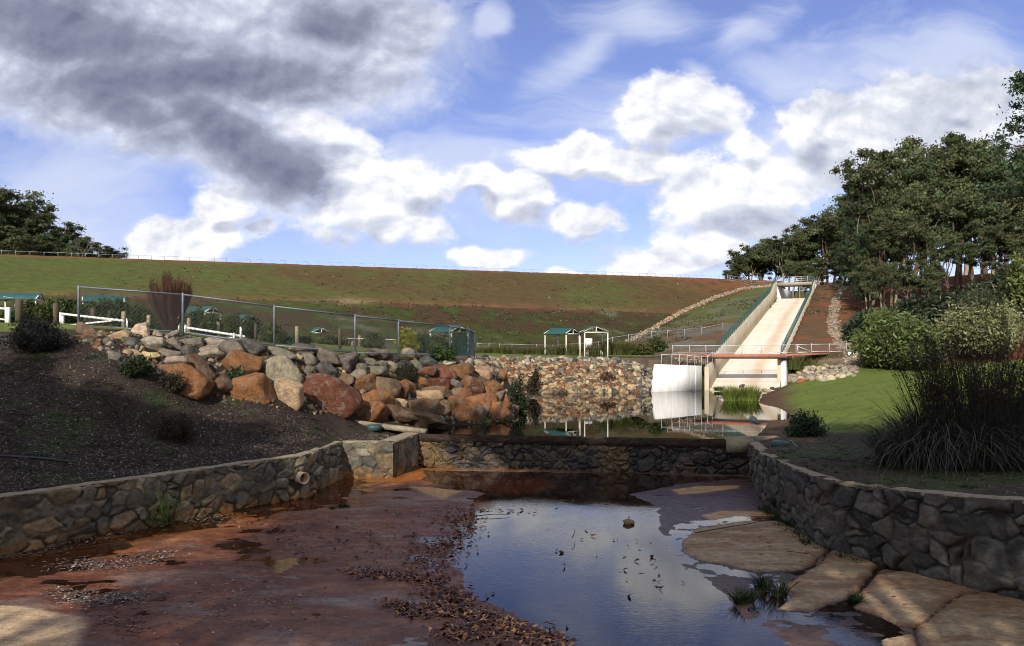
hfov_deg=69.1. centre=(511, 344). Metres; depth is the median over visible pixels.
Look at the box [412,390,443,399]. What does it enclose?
boulder
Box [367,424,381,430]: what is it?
valve box
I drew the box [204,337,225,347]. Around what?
boulder
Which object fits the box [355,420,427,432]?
kerb
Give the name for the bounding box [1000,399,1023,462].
shrub
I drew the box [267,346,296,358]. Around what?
boulder
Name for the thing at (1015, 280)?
shrub
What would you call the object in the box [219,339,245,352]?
boulder
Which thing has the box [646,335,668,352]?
shrub
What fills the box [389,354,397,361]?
boulder
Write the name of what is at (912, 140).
eucalyptus tree
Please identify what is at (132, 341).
boulder
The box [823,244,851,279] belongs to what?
eucalyptus tree
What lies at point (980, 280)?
undergrowth shrub
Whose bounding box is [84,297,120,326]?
bed shrub
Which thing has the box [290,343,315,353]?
boulder
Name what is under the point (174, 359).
boulder
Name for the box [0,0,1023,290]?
sky
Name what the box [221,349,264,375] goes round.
boulder
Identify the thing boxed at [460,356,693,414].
rubble slope
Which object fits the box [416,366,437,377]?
boulder
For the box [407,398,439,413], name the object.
boulder
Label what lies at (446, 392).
boulder
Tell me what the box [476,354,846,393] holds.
loose rubble
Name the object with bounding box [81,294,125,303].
picnic shelter
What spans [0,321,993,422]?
ground
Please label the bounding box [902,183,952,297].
eucalyptus tree
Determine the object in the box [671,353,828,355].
footbridge deck
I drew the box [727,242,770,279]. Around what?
eucalyptus tree
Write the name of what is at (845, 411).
lawn litter
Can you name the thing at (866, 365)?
shrub
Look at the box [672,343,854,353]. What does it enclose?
footbridge fence
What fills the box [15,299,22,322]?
bollard
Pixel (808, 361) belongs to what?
reed clump
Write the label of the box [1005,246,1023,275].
eucalyptus tree
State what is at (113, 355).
boulder
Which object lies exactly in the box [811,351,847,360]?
reed clump
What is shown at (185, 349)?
boulder
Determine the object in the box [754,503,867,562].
weeds
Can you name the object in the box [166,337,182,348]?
boulder
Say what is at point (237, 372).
shrub
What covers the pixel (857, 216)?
eucalyptus tree
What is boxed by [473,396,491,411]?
boulder
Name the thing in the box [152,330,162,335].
boulder
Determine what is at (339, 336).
bollard
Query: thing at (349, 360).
boulder
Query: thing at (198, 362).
boulder
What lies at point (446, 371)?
boulder
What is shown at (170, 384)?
shrub
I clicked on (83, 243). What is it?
eucalyptus tree
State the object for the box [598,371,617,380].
shrub
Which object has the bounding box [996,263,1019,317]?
eucalyptus tree
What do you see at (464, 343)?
fence panel
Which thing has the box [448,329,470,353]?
bed shrub
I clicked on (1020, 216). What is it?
eucalyptus tree
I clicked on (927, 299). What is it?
undergrowth shrub
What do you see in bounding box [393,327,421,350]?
shrub
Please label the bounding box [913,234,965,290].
eucalyptus tree
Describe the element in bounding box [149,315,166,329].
bed shrub
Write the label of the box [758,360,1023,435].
lawn
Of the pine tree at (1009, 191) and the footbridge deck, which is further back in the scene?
the footbridge deck
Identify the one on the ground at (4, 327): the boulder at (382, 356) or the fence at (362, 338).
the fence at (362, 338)
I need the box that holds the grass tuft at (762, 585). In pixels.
[743,561,816,597]
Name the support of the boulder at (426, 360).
on the garden bank
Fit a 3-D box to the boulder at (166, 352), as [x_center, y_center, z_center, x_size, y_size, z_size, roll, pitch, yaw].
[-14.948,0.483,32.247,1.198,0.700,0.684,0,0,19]
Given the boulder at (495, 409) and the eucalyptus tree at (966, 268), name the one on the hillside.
the eucalyptus tree at (966, 268)
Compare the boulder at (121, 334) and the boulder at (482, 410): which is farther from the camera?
the boulder at (482, 410)
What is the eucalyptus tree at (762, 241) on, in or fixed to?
on the hillside
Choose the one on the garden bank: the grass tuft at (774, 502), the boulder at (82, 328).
the boulder at (82, 328)
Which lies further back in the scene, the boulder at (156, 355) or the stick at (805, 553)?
the boulder at (156, 355)
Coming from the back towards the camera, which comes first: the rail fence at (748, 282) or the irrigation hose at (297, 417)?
the rail fence at (748, 282)
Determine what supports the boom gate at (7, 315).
on the ground at (4, 327)
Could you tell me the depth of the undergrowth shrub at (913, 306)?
80.53 m
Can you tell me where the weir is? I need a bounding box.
[417,434,748,474]
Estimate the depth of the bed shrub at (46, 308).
59.46 m
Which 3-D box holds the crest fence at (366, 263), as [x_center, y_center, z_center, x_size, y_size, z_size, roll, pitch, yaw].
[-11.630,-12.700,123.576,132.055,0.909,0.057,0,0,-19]
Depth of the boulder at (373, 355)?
40.13 m
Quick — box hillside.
[624,273,1023,387]
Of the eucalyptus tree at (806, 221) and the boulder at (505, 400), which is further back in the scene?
the eucalyptus tree at (806, 221)
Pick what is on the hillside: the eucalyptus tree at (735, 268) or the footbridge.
the eucalyptus tree at (735, 268)
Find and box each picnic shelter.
[0,292,44,307]
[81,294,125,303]
[178,306,222,329]
[309,327,326,333]
[429,325,467,349]
[544,328,578,354]
[578,326,609,356]
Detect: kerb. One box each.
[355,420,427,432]
[723,435,778,452]
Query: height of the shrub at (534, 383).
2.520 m
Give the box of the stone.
[623,519,634,526]
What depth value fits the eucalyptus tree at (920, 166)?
100.94 m
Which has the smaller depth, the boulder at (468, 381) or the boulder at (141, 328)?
the boulder at (141, 328)
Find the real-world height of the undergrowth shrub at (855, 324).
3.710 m
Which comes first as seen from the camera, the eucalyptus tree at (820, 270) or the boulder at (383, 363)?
the boulder at (383, 363)
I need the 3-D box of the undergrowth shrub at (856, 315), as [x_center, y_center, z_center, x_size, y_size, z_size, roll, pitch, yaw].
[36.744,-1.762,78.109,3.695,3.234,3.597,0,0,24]
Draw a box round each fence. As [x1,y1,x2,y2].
[1,250,764,280]
[77,285,474,357]
[348,338,399,349]
[477,323,722,347]
[661,352,712,365]
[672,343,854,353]
[715,276,775,352]
[727,275,773,285]
[781,276,813,353]
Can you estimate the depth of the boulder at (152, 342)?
32.09 m
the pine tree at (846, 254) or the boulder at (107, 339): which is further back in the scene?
the pine tree at (846, 254)
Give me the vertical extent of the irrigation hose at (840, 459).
0.180 m
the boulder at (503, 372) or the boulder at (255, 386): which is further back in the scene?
the boulder at (503, 372)
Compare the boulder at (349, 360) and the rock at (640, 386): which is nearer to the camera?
the boulder at (349, 360)
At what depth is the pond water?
43.13 m
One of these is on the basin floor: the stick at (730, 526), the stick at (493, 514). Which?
the stick at (730, 526)
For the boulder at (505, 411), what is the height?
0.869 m
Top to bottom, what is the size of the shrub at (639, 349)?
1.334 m
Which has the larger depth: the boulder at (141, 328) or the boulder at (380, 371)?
the boulder at (380, 371)
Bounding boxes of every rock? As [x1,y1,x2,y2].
[565,377,575,381]
[636,385,645,388]
[796,378,808,383]
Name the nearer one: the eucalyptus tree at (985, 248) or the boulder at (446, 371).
the boulder at (446, 371)
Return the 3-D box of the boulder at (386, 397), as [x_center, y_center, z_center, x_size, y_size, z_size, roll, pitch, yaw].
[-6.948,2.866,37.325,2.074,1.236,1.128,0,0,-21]
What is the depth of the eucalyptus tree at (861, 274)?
94.57 m
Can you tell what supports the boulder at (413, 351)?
on the garden bank
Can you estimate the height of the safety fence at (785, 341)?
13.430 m
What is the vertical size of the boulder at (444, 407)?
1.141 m
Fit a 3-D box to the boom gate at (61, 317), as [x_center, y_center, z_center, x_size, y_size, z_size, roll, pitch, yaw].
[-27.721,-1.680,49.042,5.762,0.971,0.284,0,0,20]
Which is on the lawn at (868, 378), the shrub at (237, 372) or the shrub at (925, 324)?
the shrub at (925, 324)
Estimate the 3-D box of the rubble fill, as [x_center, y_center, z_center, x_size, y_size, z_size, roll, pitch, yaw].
[-4.455,1.806,48.109,13.117,5.277,43.074,0,0,26]
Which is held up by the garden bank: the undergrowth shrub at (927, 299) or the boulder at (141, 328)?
the boulder at (141, 328)
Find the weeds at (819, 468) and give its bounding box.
[0,357,1021,488]
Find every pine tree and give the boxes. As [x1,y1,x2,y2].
[831,194,869,301]
[848,223,878,310]
[962,67,1023,207]
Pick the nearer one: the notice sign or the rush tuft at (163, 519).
the rush tuft at (163, 519)
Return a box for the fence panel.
[452,331,474,354]
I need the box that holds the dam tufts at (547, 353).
[69,267,879,354]
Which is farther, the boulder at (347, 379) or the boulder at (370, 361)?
the boulder at (370, 361)
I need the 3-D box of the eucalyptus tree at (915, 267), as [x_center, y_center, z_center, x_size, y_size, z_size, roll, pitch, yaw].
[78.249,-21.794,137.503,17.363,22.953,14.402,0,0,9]
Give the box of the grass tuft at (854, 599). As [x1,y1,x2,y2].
[844,590,867,604]
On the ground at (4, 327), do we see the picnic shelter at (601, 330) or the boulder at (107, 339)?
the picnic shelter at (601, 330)
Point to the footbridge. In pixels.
(748, 356)
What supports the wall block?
on the basin floor
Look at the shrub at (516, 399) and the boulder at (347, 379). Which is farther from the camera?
the shrub at (516, 399)
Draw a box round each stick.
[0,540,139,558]
[476,514,509,515]
[695,517,777,532]
[787,551,826,560]
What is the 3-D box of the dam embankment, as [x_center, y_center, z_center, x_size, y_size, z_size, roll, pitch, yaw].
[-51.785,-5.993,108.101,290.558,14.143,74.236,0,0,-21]
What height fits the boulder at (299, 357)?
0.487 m
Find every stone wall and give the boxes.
[0,441,343,555]
[746,441,1023,600]
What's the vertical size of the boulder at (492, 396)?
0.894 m
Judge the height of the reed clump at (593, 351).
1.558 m
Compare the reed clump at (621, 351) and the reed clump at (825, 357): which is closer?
the reed clump at (825, 357)
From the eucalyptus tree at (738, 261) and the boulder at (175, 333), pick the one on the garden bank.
the boulder at (175, 333)
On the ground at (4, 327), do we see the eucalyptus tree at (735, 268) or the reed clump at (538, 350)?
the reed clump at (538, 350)
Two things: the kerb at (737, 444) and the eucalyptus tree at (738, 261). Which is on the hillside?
the eucalyptus tree at (738, 261)
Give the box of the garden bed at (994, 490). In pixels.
[757,432,1023,496]
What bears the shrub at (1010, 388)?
on the garden bed at (994, 490)
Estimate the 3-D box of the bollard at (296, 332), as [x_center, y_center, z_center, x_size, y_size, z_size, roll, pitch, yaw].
[-16.867,-0.643,58.333,0.283,1.580,0.283,0,0,0]
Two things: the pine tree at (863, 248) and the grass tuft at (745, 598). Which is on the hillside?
the pine tree at (863, 248)
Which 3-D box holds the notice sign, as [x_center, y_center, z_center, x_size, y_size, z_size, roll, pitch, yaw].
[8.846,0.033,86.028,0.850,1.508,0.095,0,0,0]
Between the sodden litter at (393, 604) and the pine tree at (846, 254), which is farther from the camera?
the pine tree at (846, 254)
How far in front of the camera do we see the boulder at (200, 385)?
30.46 m
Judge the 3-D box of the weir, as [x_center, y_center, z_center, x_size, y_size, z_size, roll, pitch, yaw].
[3.146,5.091,34.334,15.339,1.719,0.679,0,0,9]
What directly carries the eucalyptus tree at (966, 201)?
on the hillside
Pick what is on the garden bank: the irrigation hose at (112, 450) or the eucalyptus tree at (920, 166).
the irrigation hose at (112, 450)
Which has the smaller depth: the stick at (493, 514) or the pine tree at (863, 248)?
the stick at (493, 514)
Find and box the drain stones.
[626,284,860,372]
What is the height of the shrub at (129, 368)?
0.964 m
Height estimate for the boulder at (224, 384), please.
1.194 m
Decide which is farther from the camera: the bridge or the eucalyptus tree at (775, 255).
the eucalyptus tree at (775, 255)
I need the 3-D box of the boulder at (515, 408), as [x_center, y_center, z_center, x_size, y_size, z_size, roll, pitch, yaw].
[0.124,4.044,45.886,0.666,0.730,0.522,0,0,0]
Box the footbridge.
[702,354,785,358]
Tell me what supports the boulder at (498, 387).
on the rubble slope
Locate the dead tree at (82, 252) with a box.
[69,237,95,256]
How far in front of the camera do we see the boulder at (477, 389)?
42.45 m
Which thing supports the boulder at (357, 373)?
on the garden bank
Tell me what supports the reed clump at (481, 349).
on the ground at (4, 327)
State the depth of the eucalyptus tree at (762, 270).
166.42 m
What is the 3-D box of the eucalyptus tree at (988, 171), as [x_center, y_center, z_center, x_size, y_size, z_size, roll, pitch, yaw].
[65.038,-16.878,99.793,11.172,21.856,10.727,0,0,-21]
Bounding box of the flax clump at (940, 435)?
[781,329,1023,483]
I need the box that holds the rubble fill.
[79,329,516,425]
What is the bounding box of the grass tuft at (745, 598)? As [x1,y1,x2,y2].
[722,585,764,605]
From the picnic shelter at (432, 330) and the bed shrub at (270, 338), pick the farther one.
the picnic shelter at (432, 330)
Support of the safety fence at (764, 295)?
attached to the spillway
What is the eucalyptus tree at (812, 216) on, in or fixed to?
on the hillside
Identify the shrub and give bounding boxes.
[0,308,31,322]
[0,308,75,353]
[23,298,40,319]
[34,297,69,322]
[57,294,76,322]
[66,300,91,322]
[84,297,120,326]
[112,296,133,327]
[117,354,159,376]
[126,301,156,327]
[146,268,192,330]
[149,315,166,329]
[150,412,200,440]
[156,371,188,392]
[184,305,203,332]
[196,312,230,335]
[220,311,243,336]
[226,365,243,379]
[235,311,262,339]
[257,320,289,342]
[279,335,314,344]
[313,333,352,344]
[360,331,385,348]
[392,359,420,381]
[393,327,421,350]
[415,331,435,352]
[426,332,452,352]
[429,344,456,361]
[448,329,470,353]
[507,373,530,411]
[524,364,543,394]
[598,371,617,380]
[631,343,652,354]
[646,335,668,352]
[782,408,829,436]
[840,309,871,339]
[842,300,950,369]
[844,313,869,335]
[857,355,879,367]
[863,303,909,321]
[877,314,946,368]
[895,296,940,325]
[902,287,948,323]
[907,285,955,309]
[926,288,975,323]
[929,282,1023,359]
[950,274,995,293]
[965,366,1023,417]
[979,279,1023,318]
[999,246,1023,308]
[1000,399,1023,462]
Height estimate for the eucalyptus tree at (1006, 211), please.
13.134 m
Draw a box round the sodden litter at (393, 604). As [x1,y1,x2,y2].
[313,519,545,641]
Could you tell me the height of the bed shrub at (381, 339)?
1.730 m
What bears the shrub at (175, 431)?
on the garden bank
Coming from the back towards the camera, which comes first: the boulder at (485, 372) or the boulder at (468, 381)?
the boulder at (485, 372)
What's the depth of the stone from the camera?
24.04 m
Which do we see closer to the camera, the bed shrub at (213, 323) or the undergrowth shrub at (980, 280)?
the bed shrub at (213, 323)
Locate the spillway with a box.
[650,281,814,391]
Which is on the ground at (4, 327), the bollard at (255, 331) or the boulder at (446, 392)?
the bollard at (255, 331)
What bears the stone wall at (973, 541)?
on the basin floor
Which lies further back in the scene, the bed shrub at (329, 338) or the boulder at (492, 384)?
the bed shrub at (329, 338)
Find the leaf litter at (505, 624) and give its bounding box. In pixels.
[0,494,939,645]
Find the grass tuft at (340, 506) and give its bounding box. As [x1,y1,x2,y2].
[329,502,350,509]
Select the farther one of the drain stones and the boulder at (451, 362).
the drain stones
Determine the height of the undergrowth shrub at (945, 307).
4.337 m
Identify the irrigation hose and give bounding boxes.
[0,454,76,462]
[12,416,105,456]
[89,449,139,451]
[153,441,208,462]
[238,409,352,426]
[799,456,885,466]
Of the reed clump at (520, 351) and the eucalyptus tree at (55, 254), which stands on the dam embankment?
the eucalyptus tree at (55, 254)
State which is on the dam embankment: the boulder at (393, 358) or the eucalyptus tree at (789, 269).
the eucalyptus tree at (789, 269)
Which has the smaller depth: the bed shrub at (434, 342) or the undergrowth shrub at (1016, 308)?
the bed shrub at (434, 342)
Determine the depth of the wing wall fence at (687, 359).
68.38 m
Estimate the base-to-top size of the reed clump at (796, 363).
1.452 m
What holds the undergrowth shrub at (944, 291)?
on the hillside
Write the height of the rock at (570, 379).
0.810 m
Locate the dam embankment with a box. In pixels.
[0,254,836,352]
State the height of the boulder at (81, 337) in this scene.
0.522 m
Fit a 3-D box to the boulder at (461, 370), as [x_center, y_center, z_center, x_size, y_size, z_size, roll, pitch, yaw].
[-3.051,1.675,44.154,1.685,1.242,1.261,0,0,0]
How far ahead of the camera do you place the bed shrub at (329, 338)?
64.23 m
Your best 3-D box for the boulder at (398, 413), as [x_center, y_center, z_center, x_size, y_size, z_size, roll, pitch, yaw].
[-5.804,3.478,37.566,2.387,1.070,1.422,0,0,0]
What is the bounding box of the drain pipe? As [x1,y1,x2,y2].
[295,472,309,483]
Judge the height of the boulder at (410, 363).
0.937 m
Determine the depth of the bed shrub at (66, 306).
64.70 m
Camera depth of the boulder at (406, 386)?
38.87 m
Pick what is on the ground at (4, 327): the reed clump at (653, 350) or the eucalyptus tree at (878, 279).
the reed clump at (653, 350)
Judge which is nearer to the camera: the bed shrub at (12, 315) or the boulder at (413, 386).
the boulder at (413, 386)
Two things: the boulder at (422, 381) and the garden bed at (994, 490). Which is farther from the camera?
the boulder at (422, 381)
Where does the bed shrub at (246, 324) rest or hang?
on the ground at (4, 327)
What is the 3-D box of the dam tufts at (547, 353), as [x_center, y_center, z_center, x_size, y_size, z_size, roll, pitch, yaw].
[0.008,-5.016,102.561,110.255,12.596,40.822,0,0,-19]
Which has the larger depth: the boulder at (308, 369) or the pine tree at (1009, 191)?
the pine tree at (1009, 191)
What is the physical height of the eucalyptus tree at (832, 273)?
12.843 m
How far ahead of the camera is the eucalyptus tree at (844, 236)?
122.28 m
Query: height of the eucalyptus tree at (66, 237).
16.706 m
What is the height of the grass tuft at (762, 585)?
0.545 m
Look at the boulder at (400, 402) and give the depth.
38.06 m
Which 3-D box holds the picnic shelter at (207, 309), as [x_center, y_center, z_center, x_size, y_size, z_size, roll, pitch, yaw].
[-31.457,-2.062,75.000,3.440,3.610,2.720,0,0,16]
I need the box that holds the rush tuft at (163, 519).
[138,474,194,525]
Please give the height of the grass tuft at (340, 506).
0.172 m
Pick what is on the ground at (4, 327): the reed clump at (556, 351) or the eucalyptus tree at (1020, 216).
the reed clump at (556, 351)
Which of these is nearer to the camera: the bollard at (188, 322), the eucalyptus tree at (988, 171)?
the bollard at (188, 322)
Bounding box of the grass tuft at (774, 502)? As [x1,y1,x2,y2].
[764,493,776,507]
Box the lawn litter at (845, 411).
[767,371,928,432]
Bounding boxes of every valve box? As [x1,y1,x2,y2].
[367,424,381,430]
[771,440,788,446]
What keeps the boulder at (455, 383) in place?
on the garden bank
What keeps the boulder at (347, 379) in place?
on the garden bank
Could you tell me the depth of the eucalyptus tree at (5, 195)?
123.60 m
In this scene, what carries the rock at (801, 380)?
on the lawn at (868, 378)
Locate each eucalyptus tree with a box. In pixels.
[0,185,58,224]
[0,189,27,232]
[0,204,57,240]
[0,227,42,255]
[20,212,87,255]
[23,242,55,255]
[48,247,81,256]
[54,236,100,256]
[90,242,131,257]
[96,252,128,257]
[720,260,748,278]
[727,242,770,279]
[729,255,752,278]
[751,238,773,276]
[751,246,774,279]
[763,233,800,281]
[765,248,786,280]
[767,229,825,297]
[781,259,816,297]
[782,218,828,280]
[790,231,821,297]
[798,214,823,281]
[800,205,841,281]
[808,256,830,284]
[823,175,894,269]
[823,185,866,235]
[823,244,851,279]
[824,146,911,301]
[826,253,850,281]
[832,225,849,251]
[836,225,874,280]
[844,180,931,307]
[845,251,879,312]
[846,201,903,307]
[857,208,901,305]
[857,260,897,309]
[867,135,924,292]
[880,213,942,296]
[885,258,924,304]
[887,137,980,265]
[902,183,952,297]
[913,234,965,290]
[913,253,919,274]
[917,266,946,296]
[919,202,968,290]
[933,131,1023,287]
[938,136,1004,289]
[940,181,1007,290]
[958,137,1023,285]
[959,219,1014,281]
[962,239,971,274]
[967,202,1015,286]
[984,261,1011,291]
[994,224,1023,262]
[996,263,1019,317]
[1003,210,1023,247]
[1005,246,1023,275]
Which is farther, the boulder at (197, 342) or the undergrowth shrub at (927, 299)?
the undergrowth shrub at (927, 299)
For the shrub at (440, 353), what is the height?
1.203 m
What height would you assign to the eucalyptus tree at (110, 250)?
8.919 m
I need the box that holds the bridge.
[776,276,811,286]
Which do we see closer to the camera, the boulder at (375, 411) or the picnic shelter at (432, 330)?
the boulder at (375, 411)
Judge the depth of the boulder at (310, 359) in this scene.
36.80 m
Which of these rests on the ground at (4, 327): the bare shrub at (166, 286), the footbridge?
the bare shrub at (166, 286)
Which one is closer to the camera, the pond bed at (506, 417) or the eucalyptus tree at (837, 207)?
the pond bed at (506, 417)
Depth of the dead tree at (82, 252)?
121.05 m
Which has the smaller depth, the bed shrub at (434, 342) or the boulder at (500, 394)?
the boulder at (500, 394)
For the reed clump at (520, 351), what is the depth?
81.54 m
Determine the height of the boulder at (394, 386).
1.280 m
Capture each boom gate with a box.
[0,307,9,322]
[59,312,123,324]
[184,325,244,338]
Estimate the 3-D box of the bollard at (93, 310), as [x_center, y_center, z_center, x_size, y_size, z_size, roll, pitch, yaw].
[-27.837,-1.682,49.456,0.297,1.554,0.297,0,0,0]
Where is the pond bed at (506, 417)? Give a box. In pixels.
[475,393,766,435]
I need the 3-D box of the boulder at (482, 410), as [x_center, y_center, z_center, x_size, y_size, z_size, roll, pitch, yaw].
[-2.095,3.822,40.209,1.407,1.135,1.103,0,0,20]
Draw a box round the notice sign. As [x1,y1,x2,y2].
[585,338,591,347]
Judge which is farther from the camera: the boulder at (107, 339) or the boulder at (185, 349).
the boulder at (185, 349)
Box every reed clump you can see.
[475,345,494,352]
[491,344,514,353]
[510,346,532,353]
[528,345,547,354]
[546,343,568,354]
[561,343,583,354]
[575,341,601,354]
[594,339,625,354]
[609,340,639,354]
[624,340,648,354]
[646,344,659,354]
[711,386,724,390]
[718,384,768,400]
[781,356,805,369]
[800,356,821,366]
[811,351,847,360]
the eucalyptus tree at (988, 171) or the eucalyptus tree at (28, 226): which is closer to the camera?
the eucalyptus tree at (988, 171)
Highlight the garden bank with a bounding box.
[0,327,475,493]
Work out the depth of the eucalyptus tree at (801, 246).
158.93 m
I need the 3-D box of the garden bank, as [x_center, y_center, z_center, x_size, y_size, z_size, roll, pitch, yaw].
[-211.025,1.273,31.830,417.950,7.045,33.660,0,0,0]
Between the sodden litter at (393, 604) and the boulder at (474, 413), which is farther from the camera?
the boulder at (474, 413)
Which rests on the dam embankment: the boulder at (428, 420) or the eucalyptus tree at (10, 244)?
the eucalyptus tree at (10, 244)
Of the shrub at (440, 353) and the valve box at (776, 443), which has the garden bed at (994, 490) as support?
the valve box at (776, 443)
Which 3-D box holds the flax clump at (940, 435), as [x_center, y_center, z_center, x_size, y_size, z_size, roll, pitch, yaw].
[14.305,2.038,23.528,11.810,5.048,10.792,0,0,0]
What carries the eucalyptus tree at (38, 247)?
on the dam embankment
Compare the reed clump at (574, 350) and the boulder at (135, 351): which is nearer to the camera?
the boulder at (135, 351)
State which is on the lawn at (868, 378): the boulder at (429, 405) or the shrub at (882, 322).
the shrub at (882, 322)
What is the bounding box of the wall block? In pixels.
[340,432,418,478]
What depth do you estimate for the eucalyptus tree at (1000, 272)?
82.00 m
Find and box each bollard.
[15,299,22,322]
[53,303,58,323]
[91,308,95,325]
[121,311,125,326]
[187,318,190,331]
[254,324,256,339]
[295,326,298,342]
[338,328,340,348]
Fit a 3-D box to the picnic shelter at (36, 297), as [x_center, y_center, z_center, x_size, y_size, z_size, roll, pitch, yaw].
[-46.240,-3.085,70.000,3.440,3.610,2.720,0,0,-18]
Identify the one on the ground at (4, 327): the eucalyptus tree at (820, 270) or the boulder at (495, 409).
the boulder at (495, 409)
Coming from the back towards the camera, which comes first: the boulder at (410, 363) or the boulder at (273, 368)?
the boulder at (410, 363)
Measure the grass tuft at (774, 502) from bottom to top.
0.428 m
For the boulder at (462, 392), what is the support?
on the garden bank
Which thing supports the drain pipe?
attached to the stone wall at (30, 520)
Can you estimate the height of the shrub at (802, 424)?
1.438 m
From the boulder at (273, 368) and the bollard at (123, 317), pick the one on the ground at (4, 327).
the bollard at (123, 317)
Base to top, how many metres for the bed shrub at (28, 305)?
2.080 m
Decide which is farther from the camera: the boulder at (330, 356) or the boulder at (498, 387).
the boulder at (498, 387)
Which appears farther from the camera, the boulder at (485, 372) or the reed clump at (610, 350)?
the reed clump at (610, 350)
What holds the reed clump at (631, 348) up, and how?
on the ground at (4, 327)
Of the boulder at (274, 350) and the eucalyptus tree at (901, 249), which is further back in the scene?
the eucalyptus tree at (901, 249)
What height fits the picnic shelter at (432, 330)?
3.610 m
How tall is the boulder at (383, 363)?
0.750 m
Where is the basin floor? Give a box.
[0,463,1023,645]
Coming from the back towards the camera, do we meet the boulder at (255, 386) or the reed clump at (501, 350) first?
the reed clump at (501, 350)
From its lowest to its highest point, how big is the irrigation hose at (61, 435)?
1.303 m
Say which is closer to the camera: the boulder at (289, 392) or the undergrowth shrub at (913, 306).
the boulder at (289, 392)
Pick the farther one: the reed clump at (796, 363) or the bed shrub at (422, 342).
the reed clump at (796, 363)
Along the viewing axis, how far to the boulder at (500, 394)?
43.54 m
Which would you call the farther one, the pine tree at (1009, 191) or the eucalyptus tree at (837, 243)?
the eucalyptus tree at (837, 243)
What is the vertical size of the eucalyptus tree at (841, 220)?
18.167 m
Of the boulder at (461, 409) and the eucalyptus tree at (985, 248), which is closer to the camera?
the boulder at (461, 409)
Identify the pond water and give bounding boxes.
[419,388,790,438]
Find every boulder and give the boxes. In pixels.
[73,334,99,340]
[75,321,98,334]
[102,336,114,344]
[108,330,131,338]
[108,350,122,359]
[122,337,143,346]
[128,349,141,355]
[131,322,149,335]
[140,336,164,349]
[142,352,161,359]
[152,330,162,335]
[157,363,215,399]
[158,348,182,356]
[159,356,188,363]
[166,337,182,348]
[170,330,179,335]
[180,337,204,346]
[180,344,199,354]
[185,354,216,380]
[198,346,224,359]
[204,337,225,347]
[208,374,233,394]
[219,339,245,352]
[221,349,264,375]
[230,372,276,403]
[242,337,266,355]
[260,355,303,383]
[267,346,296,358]
[274,377,303,410]
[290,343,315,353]
[295,353,303,359]
[301,352,317,365]
[302,373,362,418]
[304,365,315,373]
[313,359,337,376]
[315,344,341,366]
[336,351,359,372]
[336,373,353,384]
[351,368,366,380]
[351,373,376,391]
[353,363,366,370]
[356,400,389,421]
[359,357,378,365]
[362,389,394,404]
[363,349,379,357]
[366,365,387,376]
[371,348,389,359]
[376,376,401,397]
[377,360,387,366]
[386,404,418,423]
[387,361,397,371]
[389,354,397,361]
[394,398,406,406]
[397,360,411,369]
[399,379,410,399]
[402,348,417,357]
[406,411,447,427]
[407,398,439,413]
[408,380,416,390]
[410,360,422,369]
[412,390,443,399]
[414,375,430,386]
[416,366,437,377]
[419,355,437,365]
[422,385,452,398]
[428,377,450,388]
[433,364,456,379]
[436,399,451,415]
[441,360,455,365]
[447,394,482,422]
[449,362,474,377]
[450,379,463,387]
[450,387,471,397]
[461,375,485,392]
[461,382,483,393]
[465,358,473,364]
[466,393,486,403]
[470,403,485,422]
[473,359,483,365]
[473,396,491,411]
[474,366,492,379]
[477,406,487,423]
[484,381,500,390]
[486,391,497,401]
[487,380,502,392]
[488,401,501,420]
[495,390,505,400]
[495,406,510,419]
[499,368,506,382]
[502,393,510,408]
[511,404,518,412]
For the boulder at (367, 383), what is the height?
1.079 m
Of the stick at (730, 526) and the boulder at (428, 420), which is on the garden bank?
the boulder at (428, 420)
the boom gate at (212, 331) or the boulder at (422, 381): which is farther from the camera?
the boom gate at (212, 331)
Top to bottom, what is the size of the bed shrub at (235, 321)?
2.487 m
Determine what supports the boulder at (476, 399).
on the boulder at (486, 402)
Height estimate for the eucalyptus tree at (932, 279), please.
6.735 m
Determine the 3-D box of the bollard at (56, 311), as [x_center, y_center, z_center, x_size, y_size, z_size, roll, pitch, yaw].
[-26.294,-1.679,42.925,0.319,1.400,0.319,0,0,0]
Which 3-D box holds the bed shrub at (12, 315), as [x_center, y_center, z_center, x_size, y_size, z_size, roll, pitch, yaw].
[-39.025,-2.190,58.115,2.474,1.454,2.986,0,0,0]
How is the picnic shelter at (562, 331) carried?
on the ground at (4, 327)
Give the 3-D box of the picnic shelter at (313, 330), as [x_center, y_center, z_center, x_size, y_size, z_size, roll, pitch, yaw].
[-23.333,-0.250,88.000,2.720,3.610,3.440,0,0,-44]
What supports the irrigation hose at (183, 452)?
on the garden bank
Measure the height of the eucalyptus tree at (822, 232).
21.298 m
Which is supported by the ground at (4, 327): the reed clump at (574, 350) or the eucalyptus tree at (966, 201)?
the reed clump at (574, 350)
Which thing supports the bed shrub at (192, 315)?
on the ground at (4, 327)
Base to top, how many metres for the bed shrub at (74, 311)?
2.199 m
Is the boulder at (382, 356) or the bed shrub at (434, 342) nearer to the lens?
the boulder at (382, 356)

